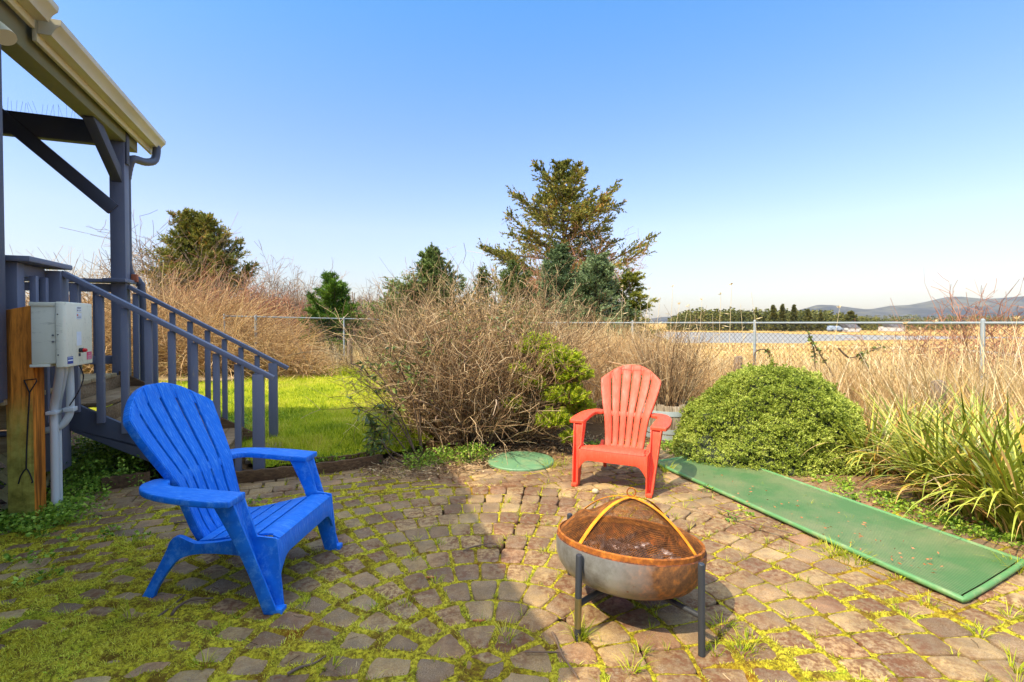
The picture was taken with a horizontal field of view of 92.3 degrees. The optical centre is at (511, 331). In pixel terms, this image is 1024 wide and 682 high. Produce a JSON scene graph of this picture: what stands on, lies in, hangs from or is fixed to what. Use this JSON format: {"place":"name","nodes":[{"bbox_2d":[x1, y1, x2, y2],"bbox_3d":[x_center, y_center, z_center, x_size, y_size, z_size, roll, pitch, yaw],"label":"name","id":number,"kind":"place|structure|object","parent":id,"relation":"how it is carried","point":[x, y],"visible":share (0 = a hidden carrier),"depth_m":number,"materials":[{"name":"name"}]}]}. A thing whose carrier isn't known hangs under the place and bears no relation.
{"place":"outdoors","nodes":[
{"label":"outdoors","id":0,"kind":"place"},
{"bbox_2d":[90,372,436,467],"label":"lawn","id":1,"kind":"structure","parent":0,"point":[317,422],"depth_m":7.05,"materials":[{"name":"green plant"}]},
{"bbox_2d":[159,374,250,380],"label":"grass","id":2,"kind":"structure","parent":1,"relation":"on","point":[184,378],"depth_m":11.31,"materials":[{"name":"green plant"}]},
{"bbox_2d":[375,281,394,331],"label":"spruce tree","id":3,"kind":"object","parent":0,"point":[387,297],"visible":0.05,"depth_m":19.85,"materials":[{"name":"green plant"}]},
{"bbox_2d":[0,358,908,674],"bbox_3d":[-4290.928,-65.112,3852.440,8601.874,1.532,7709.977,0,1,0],"label":"ground","id":4,"kind":"structure","parent":0,"point":[592,428],"depth_m":5.49,"materials":[{"name":"soil"}]},
{"bbox_2d":[101,471,149,490],"bbox_3d":[-3.205,1.252,4.092,0.321,0.134,0.080,-1,1,-32],"label":"landscape timber","id":5,"kind":"object","parent":4,"relation":"on","point":[123,483],"visible":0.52,"depth_m":4.06,"materials":[{"name":"brown wood"}]},
{"bbox_2d":[0,0,288,511],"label":"house","id":6,"kind":"structure","parent":4,"relation":"on","point":[113,125],"depth_m":4.29,"materials":[{"name":"blue wood"}]},
{"bbox_2d":[54,210,240,306],"bbox_3d":[-14.859,-1.972,20.241,6.738,5.999,5.815,1,1,43],"label":"bare tree","id":7,"kind":"object","parent":4,"relation":"on","point":[142,267],"visible":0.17,"depth_m":19.18,"materials":[{"name":"brown plant"}]},
{"bbox_2d":[9,244,348,383],"bbox_3d":[-10.117,-0.049,14.342,12.077,5.058,10.710,0,1,0],"label":"bramble thicket","id":8,"kind":"object","parent":4,"relation":"on","point":[282,348],"visible":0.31,"depth_m":12.36,"materials":[{"name":"brown plant"}]},
{"bbox_2d":[131,263,249,323],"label":"bare bush","id":9,"kind":"object","parent":4,"relation":"on","point":[187,296],"visible":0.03,"depth_m":15.63,"materials":[{"name":"brown plant"}]},
{"bbox_2d":[138,206,262,306],"bbox_3d":[-13.164,-2.124,20.916,4.210,6.243,4.415,0,1,22],"label":"spruce tree","id":10,"kind":"object","parent":4,"relation":"on","point":[197,225],"visible":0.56,"depth_m":20.39,"materials":[{"name":"green plant"}]},
{"bbox_2d":[152,251,305,325],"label":"bare bush","id":11,"kind":"object","parent":4,"relation":"on","point":[240,297],"visible":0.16,"depth_m":16.19,"materials":[{"name":"brown plant"}]},
{"bbox_2d":[174,244,320,325],"bbox_3d":[-9.709,-1.126,19.475,5.721,4.313,7.040,0,1,0],"label":"bare bush","id":12,"kind":"object","parent":4,"relation":"on","point":[280,295],"visible":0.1,"depth_m":18.96,"materials":[{"name":"brown plant"}]},
{"bbox_2d":[218,286,327,337],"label":"bare bush","id":13,"kind":"object","parent":4,"relation":"on","point":[289,309],"visible":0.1,"depth_m":16.57,"materials":[{"name":"brown plant"}]},
{"bbox_2d":[182,361,393,375],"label":"rough grass","id":14,"kind":"structure","parent":4,"relation":"on","point":[342,370],"depth_m":12.39,"materials":[{"name":"plant"}]},
{"bbox_2d":[231,260,356,330],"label":"bare bush","id":15,"kind":"object","parent":4,"relation":"on","point":[296,294],"visible":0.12,"depth_m":20.17,"materials":[{"name":"brown plant"}]},
{"bbox_2d":[26,290,567,360],"bbox_3d":[-18.567,-0.629,28.179,45.964,4.409,27.759,0,1,0],"label":"scrub","id":16,"kind":"object","parent":4,"relation":"on","point":[318,332],"visible":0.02,"depth_m":16.17,"materials":[{"name":"brown plant"}]},
{"bbox_2d":[223,314,417,361],"bbox_3d":[-3.894,0.464,14.542,7.996,1.885,0.070,-1,1,-28],"label":"chain link fence","id":17,"kind":"object","parent":4,"relation":"on","point":[323,318],"visible":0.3,"depth_m":13.60,"materials":[{"name":"metal"}]},
{"bbox_2d":[281,281,368,337],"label":"bare bush","id":18,"kind":"object","parent":4,"relation":"on","point":[317,299],"visible":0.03,"depth_m":23.71,"materials":[{"name":"brown plant"}]},
{"bbox_2d":[279,450,373,466],"bbox_3d":[-1.793,1.264,4.832,0.897,0.083,0.110,-1,1,-28],"label":"landscape timber","id":19,"kind":"object","parent":4,"relation":"on","point":[347,456],"visible":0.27,"depth_m":4.83,"materials":[{"name":"brown wood"}]},
{"bbox_2d":[298,268,378,356],"bbox_3d":[-5.633,-0.479,15.978,2.539,3.124,1.979,0,1,-16],"label":"pine tree","id":20,"kind":"object","parent":4,"relation":"on","point":[334,295],"visible":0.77,"depth_m":15.69,"materials":[{"name":"green plant"}]},
{"bbox_2d":[347,338,352,366],"bbox_3d":[-4.353,0.657,13.213,0.150,0.954,0.146,0,1,0],"label":"wooden stake","id":21,"kind":"object","parent":4,"relation":"on","point":[351,351],"visible":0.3,"depth_m":13.15,"materials":[{"name":"brown wood"}]},
{"bbox_2d":[316,281,395,337],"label":"bare bush","id":22,"kind":"object","parent":4,"relation":"on","point":[366,301],"visible":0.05,"depth_m":22.31,"materials":[{"name":"brown plant"}]},
{"bbox_2d":[346,334,434,464],"bbox_3d":[-1.176,0.650,4.819,0.856,1.270,0.640,0,1,0],"label":"leafy bush","id":23,"kind":"object","parent":4,"relation":"on","point":[372,423],"visible":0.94,"depth_m":4.78,"materials":[{"name":"green plant"}]},
{"bbox_2d":[339,242,485,360],"bbox_3d":[-2.885,-0.809,15.275,4.472,4.023,4.826,0,1,0],"label":"spruce tree","id":24,"kind":"object","parent":4,"relation":"on","point":[429,256],"visible":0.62,"depth_m":15.00,"materials":[{"name":"green plant"}]},
{"bbox_2d":[279,238,657,463],"bbox_3d":[-0.452,0.261,5.847,4.022,2.695,4.315,0,1,0],"label":"dead shrub","id":25,"kind":"object","parent":4,"relation":"on","point":[463,392],"visible":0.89,"depth_m":5.27,"materials":[{"name":"brown plant"}]},
{"bbox_2d":[465,267,498,320],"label":"spruce tree","id":26,"kind":"object","parent":4,"relation":"on","point":[485,284],"visible":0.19,"depth_m":16.86,"materials":[{"name":"green plant"}]},
{"bbox_2d":[0,411,1023,587],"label":"weeds","id":27,"kind":"object","parent":4,"relation":"on","point":[92,457],"visible":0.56,"depth_m":3.75,"materials":[{"name":"green plant"}]},
{"bbox_2d":[14,431,1023,679],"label":"leaf litter","id":28,"kind":"object","parent":4,"relation":"on","point":[458,461],"visible":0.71,"depth_m":4.62,"materials":[{"name":"brown plant"}]},
{"bbox_2d":[486,259,551,329],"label":"spruce tree","id":29,"kind":"object","parent":4,"relation":"on","point":[511,266],"visible":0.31,"depth_m":15.79,"materials":[{"name":"green plant"}]},
{"bbox_2d":[500,331,595,444],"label":"heath bush","id":30,"kind":"object","parent":4,"relation":"on","point":[573,402],"visible":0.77,"depth_m":5.12,"materials":[{"name":"green plant"}]},
{"bbox_2d":[602,266,669,347],"bbox_3d":[3.858,-0.414,16.025,2.402,3.443,2.840,0,1,0],"label":"cedar tree","id":31,"kind":"object","parent":4,"relation":"on","point":[628,278],"visible":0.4,"depth_m":15.77,"materials":[{"name":"green plant"}]},
{"bbox_2d":[642,398,690,441],"bbox_3d":[1.849,1.039,5.846,0.619,0.439,0.619,0,1,0],"label":"barrel planter","id":32,"kind":"object","parent":4,"relation":"on","point":[673,413],"visible":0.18,"depth_m":5.57,"materials":[{"name":"wood"}]},
{"bbox_2d":[609,304,752,410],"bbox_3d":[1.868,0.316,5.909,1.549,1.288,1.344,-1,1,-34],"label":"dead plant","id":33,"kind":"object","parent":32,"relation":"in","point":[670,387],"visible":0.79,"depth_m":5.75,"materials":[{"name":"brown plant"}]},
{"bbox_2d":[734,356,741,371],"bbox_3d":[3.498,0.807,7.615,0.130,0.850,0.127,0,1,0],"label":"wooden stake","id":34,"kind":"object","parent":4,"relation":"on","point":[736,360],"visible":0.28,"depth_m":7.56,"materials":[{"name":"brown wood"}]},
{"bbox_2d":[489,298,1002,425],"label":"dead stems","id":35,"kind":"object","parent":4,"relation":"on","point":[596,396],"visible":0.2,"depth_m":6.96,"materials":[{"name":"beige plant"}]},
{"bbox_2d":[510,318,1023,391],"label":"chain link fence","id":36,"kind":"object","parent":4,"relation":"on","point":[981,323],"visible":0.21,"depth_m":7.40,"materials":[{"name":"metal"}]},
{"bbox_2d":[753,348,773,364],"bbox_3d":[3.893,0.460,7.606,0.320,0.407,0.098,0,1,0],"label":"bramble cane","id":37,"kind":"object","parent":36,"relation":"attached to","point":[767,349],"visible":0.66,"depth_m":7.60,"materials":[{"name":"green plant"}]},
{"bbox_2d":[807,331,818,368],"bbox_3d":[4.289,0.417,7.006,0.194,0.887,0.103,0,1,0],"label":"bramble cane","id":38,"kind":"object","parent":36,"relation":"attached to","point":[813,349],"visible":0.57,"depth_m":7.00,"materials":[{"name":"green plant"}]},
{"bbox_2d":[808,336,838,384],"bbox_3d":[4.419,0.505,6.912,0.543,0.879,0.103,0,1,0],"label":"bramble cane","id":39,"kind":"object","parent":36,"relation":"attached to","point":[818,350],"visible":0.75,"depth_m":6.90,"materials":[{"name":"green plant"}]},
{"bbox_2d":[838,344,885,359],"bbox_3d":[4.758,0.285,6.698,0.639,0.227,0.094,0,1,0],"label":"bramble cane","id":40,"kind":"object","parent":36,"relation":"attached to","point":[866,351],"visible":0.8,"depth_m":6.70,"materials":[{"name":"brown plant"}]},
{"bbox_2d":[857,352,873,382],"bbox_3d":[4.744,0.498,6.610,0.245,0.455,0.108,0,1,0],"label":"bramble cane","id":41,"kind":"object","parent":36,"relation":"attached to","point":[861,357],"visible":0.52,"depth_m":6.60,"materials":[{"name":"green plant"}]},
{"bbox_2d":[668,356,880,477],"bbox_3d":[2.695,0.782,5.185,2.165,1.034,1.793,0,1,0],"label":"dome shrub","id":42,"kind":"object","parent":4,"relation":"on","point":[776,418],"visible":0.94,"depth_m":4.67,"materials":[{"name":"green plant"}]},
{"bbox_2d":[620,283,1019,395],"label":"seed stalks","id":43,"kind":"object","parent":4,"relation":"on","point":[962,346],"visible":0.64,"depth_m":7.11,"materials":[{"name":"plant"}]},
{"bbox_2d":[804,387,954,476],"bbox_3d":[3.272,0.896,4.508,1.403,0.790,1.466,0,1,0],"label":"strap plant","id":44,"kind":"object","parent":4,"relation":"on","point":[869,457],"visible":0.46,"depth_m":4.37,"materials":[{"name":"green plant"}]},
{"bbox_2d":[828,387,1023,506],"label":"strap plant","id":45,"kind":"object","parent":4,"relation":"on","point":[918,493],"visible":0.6,"depth_m":3.71,"materials":[{"name":"green plant"}]},
{"bbox_2d":[849,381,1023,467],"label":"strap plant","id":46,"kind":"object","parent":4,"relation":"on","point":[902,419],"visible":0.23,"depth_m":4.59,"materials":[{"name":"green plant"}]},
{"bbox_2d":[930,380,946,422],"bbox_3d":[4.690,0.921,5.417,0.140,0.768,0.136,0,1,0],"label":"wooden stake","id":47,"kind":"object","parent":4,"relation":"on","point":[938,388],"visible":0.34,"depth_m":5.36,"materials":[{"name":"grey wood"}]},
{"bbox_2d":[853,397,1023,523],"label":"strap plant","id":48,"kind":"object","parent":4,"relation":"on","point":[964,509],"visible":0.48,"depth_m":3.38,"materials":[{"name":"green plant"}]},
{"bbox_2d":[860,377,1023,472],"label":"strap plant","id":49,"kind":"object","parent":4,"relation":"on","point":[980,419],"visible":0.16,"depth_m":4.04,"materials":[{"name":"green plant"}]},
{"bbox_2d":[863,389,1023,541],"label":"strap plant","id":50,"kind":"object","parent":4,"relation":"on","point":[1010,514],"visible":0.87,"depth_m":3.10,"materials":[{"name":"green plant"}]},
{"bbox_2d":[889,374,1023,482],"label":"strap plant","id":51,"kind":"object","parent":4,"relation":"on","point":[1004,434],"visible":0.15,"depth_m":3.77,"materials":[{"name":"green plant"}]},
{"bbox_2d":[0,441,1023,681],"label":"patio","id":52,"kind":"structure","parent":0,"point":[953,666],"depth_m":2.49,"materials":[{"name":"brown stone"}]},
{"bbox_2d":[6,306,45,524],"bbox_3d":[-3.305,0.563,3.348,0.144,1.477,0.144,0,1,-21],"label":"wooden post","id":53,"kind":"object","parent":52,"relation":"on","point":[24,494],"visible":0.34,"depth_m":3.29,"materials":[{"name":"brown wood"}]},
{"bbox_2d":[18,378,36,483],"bbox_3d":[-3.240,0.669,3.292,0.112,0.706,0.008,0,1,-21],"label":"fork","id":54,"kind":"object","parent":53,"relation":"hanging from","point":[29,391],"visible":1,"depth_m":3.29,"materials":[{"name":"black metal"}]},
{"bbox_2d":[28,302,91,508],"bbox_3d":[-3.194,0.559,3.463,0.346,1.521,0.428,0,1,-21],"label":"electrical box","id":55,"kind":"object","parent":53,"relation":"attached to","point":[61,337],"visible":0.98,"depth_m":3.43,"materials":[{"name":"plastic"}]},
{"bbox_2d":[55,302,91,367],"bbox_3d":[-3.078,0.020,3.498,0.098,0.444,0.428,0,1,-21],"label":"door","id":56,"kind":"structure","parent":55,"relation":"in","point":[73,321],"depth_m":3.41,"materials":[{"name":"metal"}]},
{"bbox_2d":[65,480,100,494],"bbox_3d":[-3.475,1.280,3.950,0.050,0.083,0.367,0,1,0],"label":"landscape timber","id":57,"kind":"object","parent":52,"relation":"on","point":[78,489],"visible":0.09,"depth_m":3.92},
{"bbox_2d":[123,382,342,614],"bbox_3d":[-1.513,0.798,2.656,0.932,1.030,0.901,0,1,3],"label":"garden chair","id":58,"kind":"object","parent":52,"relation":"on","point":[192,464],"visible":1,"depth_m":2.52,"materials":[{"name":"blue plastic"}]},
{"bbox_2d":[235,454,382,482],"bbox_3d":[-1.803,1.246,4.427,1.275,0.133,0.102,0,1,-26],"label":"landscape timber","id":59,"kind":"object","parent":52,"relation":"on","point":[252,476],"visible":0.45,"depth_m":4.34,"materials":[{"name":"wood"}]},
{"bbox_2d":[463,543,498,550],"bbox_3d":[-0.190,1.293,2.956,0.219,0.017,0.053,0,1,-13],"label":"stick","id":60,"kind":"object","parent":52,"relation":"on","point":[479,545],"visible":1,"depth_m":2.96,"materials":[{"name":"wood"}]},
{"bbox_2d":[0,452,1023,681],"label":"grass tufts","id":61,"kind":"object","parent":52,"relation":"on","point":[1010,663],"visible":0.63,"depth_m":2.29,"materials":[{"name":"green plant"}]},
{"bbox_2d":[0,450,1023,681],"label":"moss","id":62,"kind":"object","parent":52,"relation":"on","point":[261,653],"depth_m":2.25,"materials":[{"name":"green plant"}]},
{"bbox_2d":[158,594,185,616],"bbox_3d":[-1.617,1.304,2.339,0.012,0.017,0.172,0,1,3],"label":"stick","id":63,"kind":"object","parent":62,"relation":"on","point":[164,611],"visible":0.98,"depth_m":2.31,"materials":[{"name":"wood"}]},
{"bbox_2d":[170,597,213,615],"bbox_3d":[-1.536,1.302,2.355,0.072,0.020,0.177,1,1,44],"label":"stick","id":64,"kind":"object","parent":62,"relation":"on","point":[178,606],"visible":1,"depth_m":2.37,"materials":[{"name":"brown wood"}]},
{"bbox_2d":[287,655,325,674],"bbox_3d":[-0.804,1.310,1.933,0.148,0.017,0.015,-1,1,-39],"label":"stick","id":65,"kind":"object","parent":62,"relation":"on","point":[299,667],"visible":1,"depth_m":1.92,"materials":[{"name":"wood"}]},
{"bbox_2d":[488,451,553,471],"bbox_3d":[0.087,1.267,4.818,0.650,0.038,0.650,0,1,0],"label":"round lid","id":66,"kind":"object","parent":52,"relation":"on","point":[530,461],"visible":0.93,"depth_m":4.73,"materials":[{"name":"green plastic"}]},
{"bbox_2d":[525,631,577,676],"bbox_3d":[0.141,1.311,1.984,0.157,0.014,0.285,0,1,-15],"label":"stick","id":67,"kind":"object","parent":52,"relation":"on","point":[560,651],"visible":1,"depth_m":2.01,"materials":[{"name":"wood"}]},
{"bbox_2d":[592,488,598,493],"bbox_3d":[0.664,1.274,3.921,0.056,0.041,0.046,0,1,0],"label":"pebble","id":68,"kind":"object","parent":52,"relation":"on","point":[595,491],"visible":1,"depth_m":3.90,"materials":[{"name":"white stone"}]},
{"bbox_2d":[570,365,671,497],"bbox_3d":[0.976,0.805,4.333,0.838,0.958,0.867,0,1,26],"label":"garden chair","id":69,"kind":"object","parent":52,"relation":"on","point":[639,456],"visible":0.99,"depth_m":4.38,"materials":[{"name":"red plastic"}]},
{"bbox_2d":[556,487,706,656],"bbox_3d":[0.559,1.037,2.345,0.692,0.568,0.704,0,1,0],"label":"fire pit","id":70,"kind":"object","parent":52,"relation":"on","point":[679,570],"visible":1,"depth_m":2.11,"materials":[{"name":"metal"}]},
{"bbox_2d":[596,533,606,548],"bbox_3d":[0.452,1.058,2.482,0.052,0.060,0.144,0,1,10],"label":"charred log","id":71,"kind":"object","parent":70,"relation":"in","point":[601,540],"visible":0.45,"depth_m":2.45,"materials":[{"name":"brown wood"}]},
{"bbox_2d":[599,542,606,549],"bbox_3d":[0.430,1.065,2.346,0.053,0.064,0.163,0,1,23],"label":"charred log","id":72,"kind":"object","parent":70,"relation":"in","point":[600,547],"visible":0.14,"depth_m":2.39,"materials":[{"name":"brown wood"}]},
{"bbox_2d":[611,539,626,550],"bbox_3d":[0.533,1.089,2.446,0.078,0.078,0.226,0,1,-6],"label":"charred log","id":73,"kind":"object","parent":70,"relation":"in","point":[618,544],"visible":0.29,"depth_m":2.44,"materials":[{"name":"brown wood"}]},
{"bbox_2d":[613,549,627,554],"bbox_3d":[0.509,1.064,2.334,0.057,0.054,0.228,-1,1,-40],"label":"charred log","id":74,"kind":"object","parent":70,"relation":"in","point":[621,552],"visible":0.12,"depth_m":2.32,"materials":[{"name":"brown wood"}]},
{"bbox_2d":[624,530,636,544],"bbox_3d":[0.598,1.097,2.525,0.060,0.131,0.113,1,1,39],"label":"charred log","id":75,"kind":"object","parent":70,"relation":"in","point":[625,537],"visible":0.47,"depth_m":2.53,"materials":[{"name":"brown wood"}]},
{"bbox_2d":[639,551,651,557],"bbox_3d":[0.604,1.067,2.270,0.083,0.085,0.152,1,1,28],"label":"charred log","id":76,"kind":"object","parent":70,"relation":"in","point":[645,554],"visible":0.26,"depth_m":2.28,"materials":[{"name":"brown wood"}]},
{"bbox_2d":[636,549,664,558],"bbox_3d":[0.649,1.081,2.357,0.169,0.056,0.053,1,1,41],"label":"charred log","id":77,"kind":"object","parent":70,"relation":"in","point":[641,550],"visible":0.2,"depth_m":2.33,"materials":[{"name":"brown wood"}]},
{"bbox_2d":[645,544,665,557],"bbox_3d":[0.691,1.067,2.349,0.100,0.084,0.069,0,1,0],"label":"charred log","id":78,"kind":"object","parent":70,"relation":"in","point":[650,549],"visible":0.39,"depth_m":2.34,"materials":[{"name":"brown wood"}]},
{"bbox_2d":[714,506,796,534],"bbox_3d":[1.581,1.250,3.257,0.050,0.008,0.570,-1,1,-34],"label":"stick","id":79,"kind":"object","parent":52,"relation":"on","point":[755,522],"visible":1,"depth_m":3.21,"materials":[{"name":"brown wood"}]},
{"bbox_2d":[658,456,1023,602],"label":"plastic mat","id":80,"kind":"object","parent":52,"relation":"on","point":[960,560],"visible":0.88,"depth_m":3.15,"materials":[{"name":"green plastic"}]},
{"bbox_2d":[701,481,942,572],"bbox_3d":[1.939,1.248,3.502,0.762,0.020,1.942,0,1,-16],"label":"mat debris","id":81,"kind":"object","parent":80,"relation":"on","point":[854,533],"visible":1,"depth_m":3.02,"materials":[{"name":"brown plant"}]},
{"bbox_2d":[1,0,1023,318],"label":"sky","id":82,"kind":"structure","parent":0,"point":[801,153],"materials":[{"name":"blue"}]},
{"bbox_2d":[304,310,1023,437],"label":"dry grass","id":83,"kind":"structure","parent":0,"point":[1008,384],"depth_m":5.84,"materials":[{"name":"plant"}]},
{"bbox_2d":[642,324,1023,382],"bbox_3d":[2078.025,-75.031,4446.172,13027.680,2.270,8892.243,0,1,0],"label":"marsh","id":84,"kind":"structure","parent":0,"point":[868,332],"depth_m":70.73,"materials":[{"name":"beige plant"}]},
{"bbox_2d":[528,241,581,329],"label":"spruce tree","id":85,"kind":"object","parent":84,"relation":"on","point":[560,255],"visible":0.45,"depth_m":17.07,"materials":[{"name":"green plant"}]},
{"bbox_2d":[470,223,657,320],"bbox_3d":[3.096,-2.251,25.015,8.819,6.766,8.028,1,1,36],"label":"spruce tree","id":86,"kind":"object","parent":84,"relation":"on","point":[627,260],"visible":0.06,"depth_m":24.21,"materials":[{"name":"green plant"}]},
{"bbox_2d":[476,158,660,318],"bbox_3d":[3.329,-5.093,32.332,10.516,12.582,11.504,-1,1,-41],"label":"tall conifer","id":87,"kind":"object","parent":84,"relation":"on","point":[557,195],"visible":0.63,"depth_m":30.91,"materials":[{"name":"green plant"}]},
{"bbox_2d":[555,250,642,342],"bbox_3d":[2.694,-0.711,15.424,2.738,3.688,3.165,0,1,0],"label":"spruce tree","id":88,"kind":"object","parent":84,"relation":"on","point":[596,273],"visible":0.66,"depth_m":15.08,"materials":[{"name":"green plant"}]},
{"bbox_2d":[764,305,782,330],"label":"tree","id":89,"kind":"object","parent":84,"relation":"on","point":[773,315],"visible":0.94,"depth_m":164.33,"materials":[{"name":"green plant"}]},
{"bbox_2d":[778,304,788,330],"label":"tree","id":90,"kind":"object","parent":84,"relation":"on","point":[782,316],"visible":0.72,"depth_m":167.38,"materials":[{"name":"green plant"}]},
{"bbox_2d":[786,304,800,330],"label":"tree","id":91,"kind":"object","parent":84,"relation":"on","point":[793,317],"visible":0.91,"depth_m":163.35,"materials":[{"name":"green plant"}]},
{"bbox_2d":[800,308,814,330],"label":"tree","id":92,"kind":"object","parent":84,"relation":"on","point":[807,317],"visible":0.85,"depth_m":165.43,"materials":[{"name":"green plant"}]},
{"bbox_2d":[814,311,824,330],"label":"tree","id":93,"kind":"object","parent":84,"relation":"on","point":[820,318],"visible":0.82,"depth_m":169.43,"materials":[{"name":"green plant"}]},
{"bbox_2d":[666,306,974,330],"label":"wood","id":94,"kind":"object","parent":84,"relation":"on","point":[722,316],"visible":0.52,"depth_m":177.75,"materials":[{"name":"green plant"}]},
{"bbox_2d":[827,326,841,331],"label":"parked van","id":95,"kind":"object","parent":84,"relation":"on","point":[833,328],"visible":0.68,"depth_m":156.01,"materials":[{"name":"paint"}]},
{"bbox_2d":[839,324,859,331],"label":"distant building","id":96,"kind":"structure","parent":84,"relation":"on","point":[851,328],"depth_m":155.50,"materials":[{"name":"white"}]},
{"bbox_2d":[836,310,863,329],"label":"tree","id":97,"kind":"object","parent":84,"relation":"on","point":[850,316],"visible":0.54,"depth_m":159.09,"materials":[{"name":"green plant"}]},
{"bbox_2d":[878,321,903,330],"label":"distant building","id":98,"kind":"structure","parent":84,"relation":"on","point":[889,326],"depth_m":163.04,"materials":[{"name":"white"}]},
{"bbox_2d":[830,314,1023,326],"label":"distant treeline","id":99,"kind":"object","parent":84,"relation":"on","point":[925,318],"visible":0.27,"depth_m":359.08,"materials":[{"name":"green plant"}]},
{"bbox_2d":[836,298,1023,387],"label":"bare shrub","id":100,"kind":"object","parent":84,"relation":"on","point":[924,346],"visible":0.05,"depth_m":8.58,"materials":[{"name":"brown plant"}]},
{"bbox_2d":[838,272,1023,406],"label":"bare shrub","id":101,"kind":"object","parent":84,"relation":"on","point":[967,326],"visible":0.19,"depth_m":7.75,"materials":[{"name":"brown plant"}]},
{"bbox_2d":[855,279,1023,391],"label":"bare shrub","id":102,"kind":"object","parent":84,"relation":"on","point":[987,330],"visible":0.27,"depth_m":7.25,"materials":[{"name":"brown plant"}]},
{"bbox_2d":[648,332,1021,356],"bbox_3d":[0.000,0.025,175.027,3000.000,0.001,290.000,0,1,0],"label":"water","id":103,"kind":"structure","parent":0,"point":[786,337],"depth_m":102.49,"materials":[{"name":"grey liquid"}]},
{"bbox_2d":[649,296,1023,321],"bbox_3d":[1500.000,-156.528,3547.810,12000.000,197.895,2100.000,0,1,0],"label":"hills","id":104,"kind":"structure","parent":0,"point":[924,309],"depth_m":3299.30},
{"bbox_2d":[673,343,1023,382],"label":"marsh grass","id":105,"kind":"structure","parent":0,"point":[798,345],"depth_m":47.09,"materials":[{"name":"plant"}]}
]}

